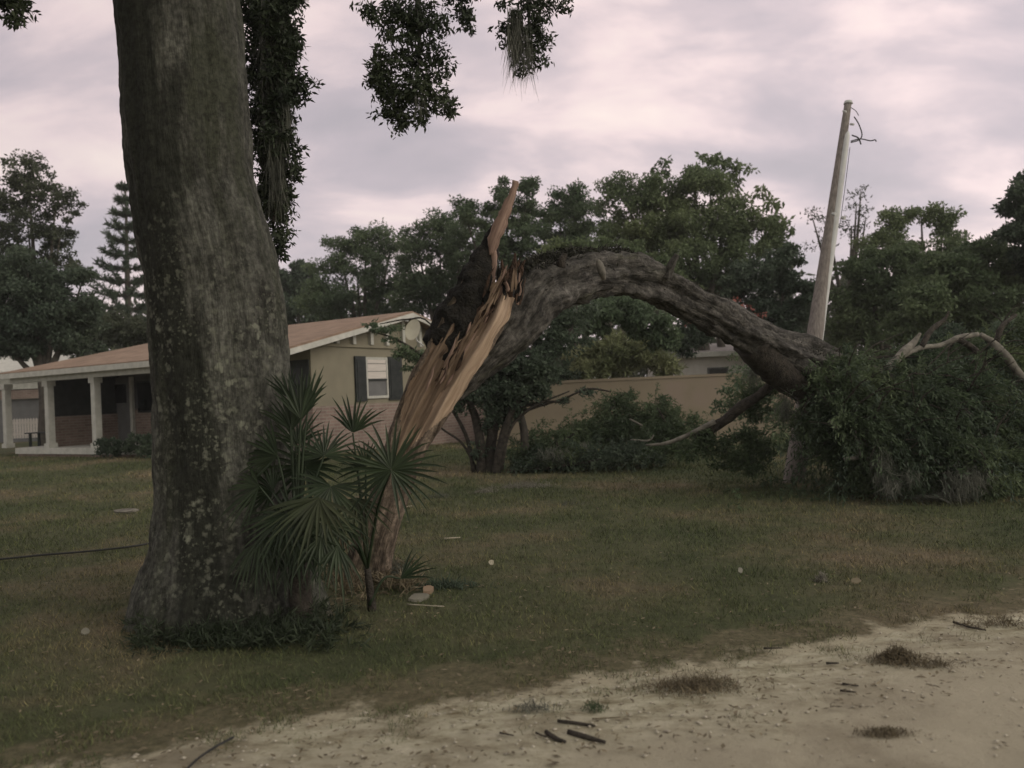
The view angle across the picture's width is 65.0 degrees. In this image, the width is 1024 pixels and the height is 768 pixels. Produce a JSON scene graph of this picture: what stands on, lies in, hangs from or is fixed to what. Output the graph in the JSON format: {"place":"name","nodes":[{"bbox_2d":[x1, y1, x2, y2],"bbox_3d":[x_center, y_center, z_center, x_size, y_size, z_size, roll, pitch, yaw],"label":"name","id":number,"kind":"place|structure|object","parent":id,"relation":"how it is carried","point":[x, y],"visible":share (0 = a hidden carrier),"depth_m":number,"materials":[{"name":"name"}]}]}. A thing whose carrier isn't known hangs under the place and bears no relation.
{"place":"outdoors","nodes":[
{"label":"outdoors","id":0,"kind":"place"},
{"bbox_2d":[0,400,1023,767],"bbox_3d":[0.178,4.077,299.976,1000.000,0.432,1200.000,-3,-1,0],"label":"lawn","id":1,"kind":"structure","parent":0,"point":[444,674],"depth_m":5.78,"materials":[{"name":"plant"}]},
{"bbox_2d":[12,418,37,438],"bbox_3d":[-17.330,1.823,29.032,1.602,1.189,0.080,-3,-1,0],"label":"picket fence","id":2,"kind":"object","parent":1,"relation":"on","point":[26,426],"visible":0.47,"depth_m":28.99,"materials":[{"name":"white wood"}]},
{"bbox_2d":[0,350,69,442],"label":"neighbor house","id":3,"kind":"structure","parent":1,"relation":"on","point":[25,399],"depth_m":33.00,"materials":[{"name":"grey"}]},
{"bbox_2d":[0,148,88,445],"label":"broadleaf tree","id":4,"kind":"object","parent":1,"relation":"on","point":[25,184],"visible":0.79,"depth_m":27.84,"materials":[{"name":"green plant"}]},
{"bbox_2d":[0,243,111,445],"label":"broadleaf tree","id":5,"kind":"object","parent":1,"relation":"on","point":[34,314],"visible":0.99,"depth_m":25.59,"materials":[{"name":"green plant"}]},
{"bbox_2d":[0,543,148,559],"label":"cable","id":6,"kind":"object","parent":1,"relation":"on","point":[60,553],"visible":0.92,"depth_m":8.68,"materials":[{"name":"black metal"}]},
{"bbox_2d":[81,628,89,634],"bbox_3d":[-2.965,1.719,5.587,0.061,0.045,0.028,-2,-1,-29],"label":"wood scrap","id":7,"kind":"object","parent":1,"relation":"on","point":[84,631],"visible":0.97,"depth_m":5.58,"materials":[{"name":"beige wood"}]},
{"bbox_2d":[81,308,147,348],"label":"broadleaf tree","id":8,"kind":"object","parent":1,"relation":"on","point":[134,327],"visible":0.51,"depth_m":29.73,"materials":[{"name":"green plant"}]},
{"bbox_2d":[87,181,146,332],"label":"norfolk pine","id":9,"kind":"object","parent":1,"relation":"on","point":[128,293],"visible":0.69,"depth_m":35.74,"materials":[{"name":"green plant"}]},
{"bbox_2d":[91,431,151,458],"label":"shrub","id":10,"kind":"object","parent":1,"relation":"on","point":[117,449],"visible":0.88,"depth_m":19.14,"materials":[{"name":"green plant"}]},
{"bbox_2d":[114,508,138,512],"bbox_3d":[-5.765,1.892,12.007,0.381,0.059,0.097,-2,-1,-3],"label":"board","id":11,"kind":"object","parent":1,"relation":"on","point":[127,510],"visible":1,"depth_m":11.99,"materials":[{"name":"grey wood"}]},
{"bbox_2d":[101,610,376,657],"bbox_3d":[-1.929,1.669,5.302,2.183,0.340,0.701,-3,-1,0],"label":"leaf heap","id":12,"kind":"object","parent":1,"relation":"on","point":[172,638],"visible":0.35,"depth_m":5.27,"materials":[{"name":"plant"}]},
{"bbox_2d":[0,311,484,456],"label":"ranch house","id":13,"kind":"structure","parent":1,"relation":"on","point":[89,400],"depth_m":20.52,"materials":[{"name":"beige paint"}]},
{"bbox_2d":[24,432,45,446],"bbox_3d":[-13.974,1.753,23.991,0.800,0.645,0.600,-3,-1,0],"label":"patio table","id":14,"kind":"object","parent":13,"relation":"on","point":[38,438],"visible":0.37,"depth_m":23.78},
{"bbox_2d":[115,377,135,441],"bbox_3d":[-11.428,0.749,23.538,1.133,1.880,0.085,-3,-1,31],"label":"door","id":15,"kind":"structure","parent":13,"relation":"in","point":[124,387],"depth_m":23.43,"materials":[{"name":"grey"}]},
{"bbox_2d":[137,381,151,412],"bbox_3d":[-10.283,0.353,22.849,1.138,0.900,0.079,-3,-1,31],"label":"window","id":16,"kind":"structure","parent":13,"relation":"in","point":[144,395],"depth_m":22.93,"materials":[{"name":"black glass"}]},
{"bbox_2d":[290,359,308,394],"bbox_3d":[-5.378,0.398,18.283,2.150,1.800,0.036,-3,-1,31],"label":"window","id":17,"kind":"structure","parent":13,"relation":"in","point":[299,365],"depth_m":17.87,"materials":[{"name":"black glass"}]},
{"bbox_2d":[366,357,388,398],"bbox_3d":[-3.290,-0.152,19.567,0.047,0.996,0.797,-3,-1,31],"label":"window","id":18,"kind":"structure","parent":13,"relation":"in","point":[376,367],"depth_m":19.57,"materials":[{"name":"white paint"}]},
{"bbox_2d":[405,317,423,345],"bbox_3d":[-2.289,-1.224,18.691,0.385,0.671,0.781,-3,-1,0],"label":"satellite dish","id":19,"kind":"object","parent":13,"relation":"attached to","point":[412,330],"visible":0.93,"depth_m":18.61,"materials":[{"name":"metal"}]},
{"bbox_2d":[114,592,372,659],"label":"undergrowth","id":20,"kind":"object","parent":1,"relation":"on","point":[288,624],"visible":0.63,"depth_m":5.21,"materials":[{"name":"green plant"}]},
{"bbox_2d":[0,0,573,639],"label":"oak tree","id":21,"kind":"object","parent":1,"relation":"on","point":[208,212],"visible":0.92,"depth_m":5.74,"materials":[{"name":"grey plant"}]},
{"bbox_2d":[220,366,373,625],"bbox_3d":[-1.496,0.822,5.496,1.130,1.915,0.741,-3,-1,0],"label":"palmetto","id":22,"kind":"object","parent":1,"relation":"on","point":[302,537],"visible":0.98,"depth_m":5.52,"materials":[{"name":"green plant"}]},
{"bbox_2d":[279,258,326,324],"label":"broadleaf tree","id":23,"kind":"object","parent":1,"relation":"on","point":[294,278],"visible":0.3,"depth_m":43.49,"materials":[{"name":"green plant"}]},
{"bbox_2d":[289,217,423,321],"bbox_3d":[-6.425,-2.286,33.851,5.960,9.365,3.178,-3,-1,0],"label":"broadleaf tree","id":24,"kind":"object","parent":1,"relation":"on","point":[372,279],"visible":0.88,"depth_m":33.65,"materials":[{"name":"green plant"}]},
{"bbox_2d":[321,554,428,601],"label":"undergrowth","id":25,"kind":"object","parent":1,"relation":"on","point":[405,584],"visible":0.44,"depth_m":6.50,"materials":[{"name":"plant"}]},
{"bbox_2d":[320,392,446,611],"bbox_3d":[-0.960,0.889,5.769,0.994,1.680,0.539,-2,-1,-9],"label":"palmetto","id":26,"kind":"object","parent":1,"relation":"on","point":[382,466],"visible":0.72,"depth_m":5.63,"materials":[{"name":"green plant"}]},
{"bbox_2d":[373,554,439,582],"bbox_3d":[-0.981,1.642,6.972,0.738,0.344,0.570,-3,-1,0],"label":"leaf heap","id":27,"kind":"object","parent":1,"relation":"on","point":[394,567],"visible":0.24,"depth_m":6.96,"materials":[{"name":"plant"}]},
{"bbox_2d":[408,593,429,601],"bbox_3d":[-0.713,1.636,6.160,0.164,0.059,0.046,-2,-1,-6],"label":"wood scrap","id":28,"kind":"object","parent":1,"relation":"on","point":[419,596],"visible":0.97,"depth_m":6.16,"materials":[{"name":"beige wood"}]},
{"bbox_2d":[407,604,443,606],"bbox_3d":[-0.641,1.640,5.956,0.301,0.012,0.012,-3,-1,19],"label":"stick","id":29,"kind":"object","parent":1,"relation":"on","point":[424,605],"visible":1,"depth_m":5.95,"materials":[{"name":"brown wood"}]},
{"bbox_2d":[423,585,433,593],"bbox_3d":[-0.663,1.631,6.362,0.038,0.069,0.116,-3,-1,44],"label":"wood scrap","id":30,"kind":"object","parent":1,"relation":"on","point":[428,589],"visible":0.93,"depth_m":6.36,"materials":[{"name":"beige wood"}]},
{"bbox_2d":[384,206,483,319],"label":"broadleaf tree","id":31,"kind":"object","parent":1,"relation":"on","point":[434,284],"visible":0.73,"depth_m":31.59,"materials":[{"name":"green plant"}]},
{"bbox_2d":[389,570,507,593],"bbox_3d":[-0.547,1.638,6.569,1.049,0.239,0.441,-3,-1,0],"label":"leaf heap","id":32,"kind":"object","parent":1,"relation":"on","point":[438,584],"visible":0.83,"depth_m":6.54,"materials":[{"name":"plant"}]},
{"bbox_2d":[467,485,498,493],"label":"moss clump","id":33,"kind":"object","parent":1,"relation":"on","point":[486,490],"visible":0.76,"depth_m":12.48,"materials":[{"name":"green plant"}]},
{"bbox_2d":[359,317,610,473],"bbox_3d":[-0.469,0.218,15.065,4.650,3.116,1.240,-3,-1,0],"label":"crape myrtle","id":34,"kind":"object","parent":1,"relation":"on","point":[511,397],"visible":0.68,"depth_m":14.96,"materials":[{"name":"green plant"}]},
{"bbox_2d":[447,175,554,280],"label":"broadleaf tree","id":35,"kind":"object","parent":1,"relation":"on","point":[523,227],"visible":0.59,"depth_m":28.84,"materials":[{"name":"green plant"}]},
{"bbox_2d":[0,467,1023,767],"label":"leaf litter","id":36,"kind":"object","parent":1,"relation":"on","point":[544,679],"visible":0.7,"depth_m":4.14,"materials":[{"name":"plant"}]},
{"bbox_2d":[483,478,561,489],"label":"moss clump","id":37,"kind":"object","parent":1,"relation":"on","point":[509,485],"visible":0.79,"depth_m":12.85,"materials":[{"name":"green plant"}]},
{"bbox_2d":[53,261,1022,384],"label":"distant woods","id":38,"kind":"object","parent":1,"relation":"on","point":[643,372],"visible":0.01,"depth_m":54.20,"materials":[{"name":"green plant"}]},
{"bbox_2d":[488,300,604,459],"bbox_3d":[0.637,0.156,15.379,2.551,3.535,1.177,-2,-1,-14],"label":"leafy tree","id":39,"kind":"object","parent":1,"relation":"on","point":[565,319],"visible":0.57,"depth_m":15.27,"materials":[{"name":"green plant"}]},
{"bbox_2d":[528,366,584,395],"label":"shrub","id":40,"kind":"object","parent":1,"relation":"on","point":[566,373],"visible":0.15,"depth_m":22.03,"materials":[{"name":"green plant"}]},
{"bbox_2d":[497,405,618,473],"bbox_3d":[0.807,1.087,15.459,2.372,1.378,2.105,-3,-1,22],"label":"fallen branch","id":41,"kind":"object","parent":1,"relation":"on","point":[545,440],"visible":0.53,"depth_m":15.40,"materials":[{"name":"green plant"}]},
{"bbox_2d":[534,178,610,361],"bbox_3d":[2.490,-2.985,30.944,3.170,9.929,2.721,-3,-1,0],"label":"broadleaf tree","id":42,"kind":"object","parent":1,"relation":"on","point":[574,207],"visible":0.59,"depth_m":30.74,"materials":[{"name":"green plant"}]},
{"bbox_2d":[506,434,674,475],"bbox_3d":[1.489,1.322,14.876,3.227,0.818,1.629,-3,-1,0],"label":"shrub","id":43,"kind":"object","parent":1,"relation":"on","point":[620,454],"visible":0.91,"depth_m":14.71,"materials":[{"name":"green plant"}]},
{"bbox_2d":[532,445,572,465],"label":"moss clump","id":44,"kind":"object","parent":43,"relation":"on","point":[551,454],"visible":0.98,"depth_m":14.63,"materials":[{"name":"green plant"}]},
{"bbox_2d":[580,441,591,449],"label":"moss clump","id":45,"kind":"object","parent":43,"relation":"on","point":[583,445],"visible":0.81,"depth_m":14.72,"materials":[{"name":"green plant"}]},
{"bbox_2d":[558,386,665,469],"bbox_3d":[2.032,0.869,15.960,2.137,1.678,1.928,-3,-1,35],"label":"bush","id":46,"kind":"object","parent":1,"relation":"on","point":[619,421],"visible":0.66,"depth_m":15.84,"materials":[{"name":"green plant"}]},
{"bbox_2d":[535,235,705,380],"bbox_3d":[3.365,-1.323,24.296,5.195,6.412,2.050,-3,-1,0],"label":"bushy tree","id":47,"kind":"object","parent":1,"relation":"on","point":[636,245],"visible":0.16,"depth_m":23.89,"materials":[{"name":"green plant"}]},
{"bbox_2d":[561,329,688,381],"bbox_3d":[3.097,-0.763,22.590,3.644,1.756,1.716,-3,-1,0],"label":"shrub","id":48,"kind":"object","parent":1,"relation":"on","point":[614,354],"visible":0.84,"depth_m":22.34,"materials":[{"name":"green plant"}]},
{"bbox_2d":[577,295,685,353],"bbox_3d":[2.914,-1.569,19.965,2.261,1.732,2.286,-3,-1,39],"label":"shrub","id":49,"kind":"object","parent":1,"relation":"on","point":[633,318],"visible":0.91,"depth_m":19.81,"materials":[{"name":"green plant"}]},
{"bbox_2d":[496,373,795,445],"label":"stucco wall","id":50,"kind":"structure","parent":1,"relation":"on","point":[696,393],"depth_m":21.73,"materials":[{"name":"beige paint"}]},
{"bbox_2d":[623,382,718,469],"bbox_3d":[2.935,0.805,15.531,2.172,1.724,1.782,-2,-1,-15],"label":"bush","id":51,"kind":"object","parent":1,"relation":"on","point":[666,428],"visible":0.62,"depth_m":15.35,"materials":[{"name":"green plant"}]},
{"bbox_2d":[338,180,1023,585],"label":"split tree","id":52,"kind":"object","parent":1,"relation":"on","point":[932,414],"visible":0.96,"depth_m":9.96,"materials":[{"name":"brown plant"}]},
{"bbox_2d":[589,161,794,350],"bbox_3d":[6.420,-2.963,27.970,7.323,9.501,3.456,-3,-1,0],"label":"broadleaf tree","id":53,"kind":"object","parent":1,"relation":"on","point":[679,225],"visible":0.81,"depth_m":27.54,"materials":[{"name":"green plant"}]},
{"bbox_2d":[670,319,713,358],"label":"shrub","id":54,"kind":"object","parent":1,"relation":"on","point":[696,336],"visible":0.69,"depth_m":24.89,"materials":[{"name":"green plant"}]},
{"bbox_2d":[647,343,746,376],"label":"neighbor house","id":55,"kind":"structure","parent":1,"relation":"on","point":[713,360],"depth_m":27.00,"materials":[{"name":"white paint"}]},
{"bbox_2d":[707,367,728,373],"bbox_3d":[6.929,-0.112,26.973,0.700,0.900,0.047,-2,-1,0],"label":"window","id":56,"kind":"structure","parent":55,"relation":"in","point":[715,370],"depth_m":26.95,"materials":[{"name":"grey glass"}]},
{"bbox_2d":[650,151,795,346],"bbox_3d":[7.680,-3.403,28.835,4.924,10.265,1.752,-3,-1,17],"label":"broadleaf tree","id":57,"kind":"object","parent":1,"relation":"on","point":[715,161],"visible":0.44,"depth_m":28.89,"materials":[{"name":"green plant"}]},
{"bbox_2d":[708,352,792,453],"bbox_3d":[5.811,0.312,18.936,1.822,2.512,5.576,-3,-1,20],"label":"shrub","id":58,"kind":"object","parent":1,"relation":"on","point":[766,417],"visible":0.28,"depth_m":17.03,"materials":[{"name":"green plant"}]},
{"bbox_2d":[716,241,814,332],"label":"broadleaf tree","id":59,"kind":"object","parent":1,"relation":"on","point":[770,274],"visible":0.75,"depth_m":24.67,"materials":[{"name":"green plant"}]},
{"bbox_2d":[763,647,781,648],"bbox_3d":[1.538,1.555,4.736,0.108,0.012,0.012,-3,-1,3],"label":"stick","id":60,"kind":"object","parent":1,"relation":"on","point":[772,647],"visible":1,"depth_m":4.73,"materials":[{"name":"brown wood"}]},
{"bbox_2d":[811,571,831,582],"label":"moss clump","id":61,"kind":"object","parent":1,"relation":"on","point":[822,575],"visible":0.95,"depth_m":6.22,"materials":[{"name":"plant"}]},
{"bbox_2d":[783,100,876,482],"bbox_3d":[5.013,-1.482,12.753,2.421,6.417,0.383,-2,-1,-32],"label":"utility pole","id":62,"kind":"object","parent":1,"relation":"on","point":[817,320],"visible":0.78,"depth_m":12.83,"materials":[{"name":"grey wood"}]},
{"bbox_2d":[800,184,873,355],"bbox_3d":[12.263,-2.957,30.053,2.860,9.007,1.132,-3,-1,0],"label":"broadleaf tree","id":63,"kind":"object","parent":1,"relation":"on","point":[853,252],"visible":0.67,"depth_m":30.01,"materials":[{"name":"green plant"}]},
{"bbox_2d":[851,577,860,583],"bbox_3d":[2.615,1.493,6.104,0.097,0.045,0.020,-2,-1,-17],"label":"wood scrap","id":64,"kind":"object","parent":1,"relation":"on","point":[855,580],"visible":1,"depth_m":6.10,"materials":[{"name":"wood"}]},
{"bbox_2d":[823,238,944,360],"bbox_3d":[11.576,-1.503,24.952,4.093,6.089,2.424,-3,-1,0],"label":"broadleaf tree","id":65,"kind":"object","parent":1,"relation":"on","point":[854,315],"visible":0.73,"depth_m":24.75,"materials":[{"name":"green plant"}]},
{"bbox_2d":[848,200,973,266],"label":"broadleaf tree","id":66,"kind":"object","parent":1,"relation":"on","point":[944,223],"visible":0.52,"depth_m":27.73,"materials":[{"name":"green plant"}]},
{"bbox_2d":[889,653,967,672],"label":"straw tuft","id":67,"kind":"object","parent":1,"relation":"on","point":[927,662],"visible":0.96,"depth_m":4.34,"materials":[{"name":"plant"}]},
{"bbox_2d":[874,234,1023,347],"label":"broadleaf tree","id":68,"kind":"object","parent":1,"relation":"on","point":[976,273],"visible":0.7,"depth_m":21.27,"materials":[{"name":"green plant"}]},
{"bbox_2d":[948,611,1023,628],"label":"straw tuft","id":69,"kind":"object","parent":1,"relation":"on","point":[1006,619],"visible":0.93,"depth_m":5.00,"materials":[{"name":"green plant"}]},
{"bbox_2d":[990,169,1023,278],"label":"broadleaf tree","id":70,"kind":"object","parent":1,"relation":"on","point":[1012,231],"visible":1,"depth_m":20.96,"materials":[{"name":"green plant"}]},
{"bbox_2d":[0,0,1023,376],"label":"sky","id":71,"kind":"structure","parent":0,"point":[938,85],"materials":[{"name":"grey"}]},
{"bbox_2d":[120,615,1023,767],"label":"dirt road","id":72,"kind":"structure","parent":0,"point":[966,720],"depth_m":3.75,"materials":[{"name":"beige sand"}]},
{"bbox_2d":[187,736,233,767],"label":"cable","id":73,"kind":"object","parent":72,"relation":"on","point":[211,749],"visible":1,"depth_m":3.65,"materials":[{"name":"black metal"}]},
{"bbox_2d":[502,696,564,714],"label":"straw tuft","id":74,"kind":"object","parent":72,"relation":"on","point":[539,706],"visible":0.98,"depth_m":3.98,"materials":[{"name":"green plant"}]},
{"bbox_2d":[544,730,565,742],"bbox_3d":[0.194,1.606,3.655,0.029,0.022,0.144,-2,-1,-34],"label":"stick","id":75,"kind":"object","parent":72,"relation":"on","point":[554,737],"visible":0.98,"depth_m":3.64,"materials":[{"name":"brown wood"}]},
{"bbox_2d":[557,719,595,726],"bbox_3d":[0.304,1.602,3.798,0.188,0.016,0.018,-3,-1,23],"label":"stick","id":76,"kind":"object","parent":72,"relation":"on","point":[573,722],"visible":1,"depth_m":3.80,"materials":[{"name":"brown wood"}]},
{"bbox_2d":[567,729,605,743],"bbox_3d":[0.337,1.599,3.642,0.201,0.026,0.026,-3,-1,40],"label":"stick","id":77,"kind":"object","parent":72,"relation":"on","point":[582,735],"visible":0.99,"depth_m":3.64,"materials":[{"name":"brown wood"}]},
{"bbox_2d":[580,699,608,712],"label":"green weed","id":78,"kind":"object","parent":72,"relation":"on","point":[595,704],"visible":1,"depth_m":3.95,"materials":[{"name":"green plant"}]},
{"bbox_2d":[592,717,619,719],"bbox_3d":[0.451,1.596,3.841,0.134,0.008,0.008,-2,-1,-3],"label":"stick","id":79,"kind":"object","parent":72,"relation":"on","point":[605,718],"visible":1,"depth_m":3.84,"materials":[{"name":"wood"}]},
{"bbox_2d":[621,667,773,699],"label":"straw tuft","id":80,"kind":"object","parent":72,"relation":"on","point":[696,681],"visible":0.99,"depth_m":4.18,"materials":[{"name":"plant"}]},
{"bbox_2d":[852,724,929,742],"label":"straw tuft","id":81,"kind":"object","parent":72,"relation":"on","point":[882,731],"visible":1,"depth_m":3.55,"materials":[{"name":"brown plant"}]},
{"bbox_2d":[860,641,938,668],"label":"straw tuft","id":82,"kind":"object","parent":72,"relation":"on","point":[896,652],"visible":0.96,"depth_m":4.44,"materials":[{"name":"green plant"}]},
{"bbox_2d":[953,621,985,630],"bbox_3d":[2.832,1.504,4.988,0.033,0.016,0.213,-2,-1,-26],"label":"stick","id":83,"kind":"object","parent":72,"relation":"on","point":[963,625],"visible":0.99,"depth_m":4.97,"materials":[{"name":"brown wood"}]},
{"bbox_2d":[685,296,766,326],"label":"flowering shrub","id":84,"kind":"object","parent":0,"point":[742,305],"visible":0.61,"depth_m":24.00,"materials":[{"name":"plant"}]}
]}

